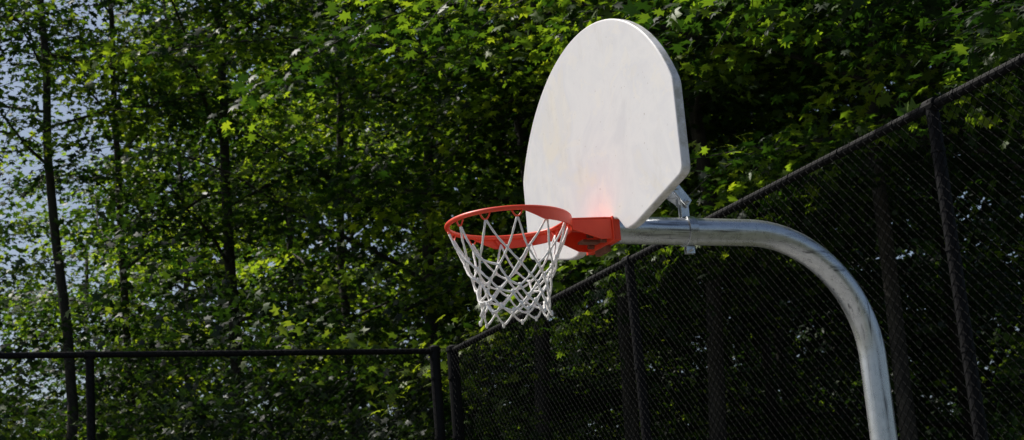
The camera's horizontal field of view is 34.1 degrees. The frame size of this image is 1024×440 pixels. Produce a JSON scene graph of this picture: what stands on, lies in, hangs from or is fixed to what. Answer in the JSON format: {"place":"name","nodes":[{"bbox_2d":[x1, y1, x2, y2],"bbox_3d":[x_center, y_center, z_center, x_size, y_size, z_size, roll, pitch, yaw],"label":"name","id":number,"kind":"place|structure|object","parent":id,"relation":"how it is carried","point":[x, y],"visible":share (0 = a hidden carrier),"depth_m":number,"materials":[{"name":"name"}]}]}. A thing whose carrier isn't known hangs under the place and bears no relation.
{"place":"outdoors","nodes":[
{"label":"outdoors","id":0,"kind":"place"},
{"bbox_2d":[0,88,3,99],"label":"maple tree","id":1,"kind":"object","parent":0,"point":[1,92],"visible":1,"depth_m":18.41,"materials":[{"name":"green plant"}]},
{"bbox_2d":[0,237,31,285],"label":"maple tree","id":2,"kind":"object","parent":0,"point":[7,258],"visible":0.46,"depth_m":32.32,"materials":[{"name":"green plant"}]},
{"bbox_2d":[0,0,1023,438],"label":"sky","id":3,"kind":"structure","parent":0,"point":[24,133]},
{"label":"basketball court","id":4,"kind":"structure","parent":0,"visible":0},
{"bbox_2d":[0,345,445,439],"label":"chain link fence","id":5,"kind":"object","parent":4,"relation":"on","point":[433,352],"visible":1,"depth_m":12.02,"materials":[{"name":"black metal"}]},
{"bbox_2d":[444,19,897,439],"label":"basketball hoop","id":6,"kind":"object","parent":4,"relation":"on","point":[607,164],"visible":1,"depth_m":6.62,"materials":[{"name":"white metal"}]},
{"bbox_2d":[446,53,1023,439],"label":"chain link fence","id":7,"kind":"object","parent":4,"relation":"on","point":[931,108],"visible":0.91,"depth_m":8.34,"materials":[{"name":"black metal"}]},
{"label":"ground","id":8,"kind":"structure","parent":0,"visible":0},
{"bbox_2d":[0,98,199,439],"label":"maple tree","id":9,"kind":"object","parent":8,"relation":"on","point":[12,226],"visible":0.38,"depth_m":27.66,"materials":[{"name":"green plant"}]},
{"bbox_2d":[0,221,203,438],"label":"maple tree","id":10,"kind":"object","parent":8,"relation":"on","point":[58,334],"visible":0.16,"depth_m":31.72,"materials":[{"name":"green plant"}]},
{"bbox_2d":[0,0,276,439],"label":"maple tree","id":11,"kind":"object","parent":8,"relation":"on","point":[8,15],"visible":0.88,"depth_m":21.43,"materials":[{"name":"green plant"}]},
{"bbox_2d":[2,0,346,439],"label":"maple tree","id":12,"kind":"object","parent":8,"relation":"on","point":[117,10],"visible":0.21,"depth_m":32.40,"materials":[{"name":"green plant"}]},
{"bbox_2d":[0,0,376,439],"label":"maple tree","id":13,"kind":"object","parent":8,"relation":"on","point":[85,177],"visible":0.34,"depth_m":23.52,"materials":[{"name":"green plant"}]},
{"bbox_2d":[0,0,474,439],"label":"maple tree","id":14,"kind":"object","parent":8,"relation":"on","point":[182,208],"visible":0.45,"depth_m":22.62,"materials":[{"name":"green plant"}]},
{"bbox_2d":[38,0,517,439],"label":"maple tree","id":15,"kind":"object","parent":8,"relation":"on","point":[286,247],"visible":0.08,"depth_m":31.91,"materials":[{"name":"green plant"}]},
{"bbox_2d":[76,0,607,439],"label":"maple tree","id":16,"kind":"object","parent":8,"relation":"on","point":[252,282],"visible":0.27,"depth_m":25.00,"materials":[{"name":"green plant"}]},
{"bbox_2d":[152,0,556,439],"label":"maple tree","id":17,"kind":"object","parent":8,"relation":"on","point":[373,161],"visible":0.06,"depth_m":34.95,"materials":[{"name":"green plant"}]},
{"bbox_2d":[34,0,782,439],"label":"maple tree","id":18,"kind":"object","parent":8,"relation":"on","point":[370,250],"visible":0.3,"depth_m":21.52,"materials":[{"name":"green plant"}]},
{"bbox_2d":[239,4,679,437],"bbox_3d":[-0.963,0.607,29.644,8.855,16.281,9.996,1,-15,-23],"label":"maple tree","id":19,"kind":"object","parent":8,"relation":"on","point":[407,240],"visible":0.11,"depth_m":29.09,"materials":[{"name":"green plant"}]},
{"bbox_2d":[69,0,893,439],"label":"maple tree","id":20,"kind":"object","parent":8,"relation":"on","point":[437,192],"visible":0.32,"depth_m":18.28,"materials":[{"name":"green plant"}]},
{"bbox_2d":[0,190,1023,439],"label":"understory foliage","id":21,"kind":"object","parent":8,"relation":"on","point":[220,390],"visible":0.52,"depth_m":16.98,"materials":[{"name":"green plant"}]},
{"bbox_2d":[2,0,1023,439],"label":"distant forest","id":22,"kind":"object","parent":8,"relation":"on","point":[178,278],"visible":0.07,"depth_m":38.03,"materials":[{"name":"green plant"}]},
{"bbox_2d":[194,0,954,439],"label":"maple tree","id":23,"kind":"object","parent":8,"relation":"on","point":[714,108],"visible":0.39,"depth_m":16.92,"materials":[{"name":"green plant"}]},
{"bbox_2d":[194,0,1023,439],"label":"maple tree","id":24,"kind":"object","parent":8,"relation":"on","point":[450,268],"visible":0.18,"depth_m":19.59,"materials":[{"name":"green plant"}]},
{"bbox_2d":[410,0,862,439],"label":"maple tree","id":25,"kind":"object","parent":8,"relation":"on","point":[605,363],"depth_m":25.60,"materials":[{"name":"green plant"}]},
{"bbox_2d":[324,0,1023,439],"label":"maple tree","id":26,"kind":"object","parent":8,"relation":"on","point":[876,96],"visible":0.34,"depth_m":14.39,"materials":[{"name":"green plant"}]},
{"bbox_2d":[364,0,1023,439],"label":"maple tree","id":27,"kind":"object","parent":8,"relation":"on","point":[692,114],"visible":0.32,"depth_m":16.27,"materials":[{"name":"green plant"}]},
{"bbox_2d":[425,0,1023,439],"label":"maple tree","id":28,"kind":"object","parent":8,"relation":"on","point":[769,352],"visible":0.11,"depth_m":18.94,"materials":[{"name":"green plant"}]},
{"bbox_2d":[434,5,1023,439],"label":"maple tree","id":29,"kind":"object","parent":8,"relation":"on","point":[810,341],"visible":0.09,"depth_m":21.85,"materials":[{"name":"green plant"}]},
{"bbox_2d":[533,0,1023,186],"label":"maple tree","id":30,"kind":"object","parent":8,"relation":"on","point":[1001,47],"visible":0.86,"depth_m":11.09,"materials":[{"name":"green plant"}]},
{"bbox_2d":[551,2,1023,439],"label":"maple tree","id":31,"kind":"object","parent":8,"relation":"on","point":[948,287],"visible":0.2,"depth_m":18.42,"materials":[{"name":"green plant"}]},
{"bbox_2d":[598,0,1023,309],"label":"maple tree","id":32,"kind":"object","parent":8,"relation":"on","point":[755,158],"visible":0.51,"depth_m":13.39,"materials":[{"name":"green plant"}]},
{"bbox_2d":[640,37,1023,439],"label":"maple tree","id":33,"kind":"object","parent":8,"relation":"on","point":[1006,336],"visible":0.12,"depth_m":16.29,"materials":[{"name":"green plant"}]}
]}

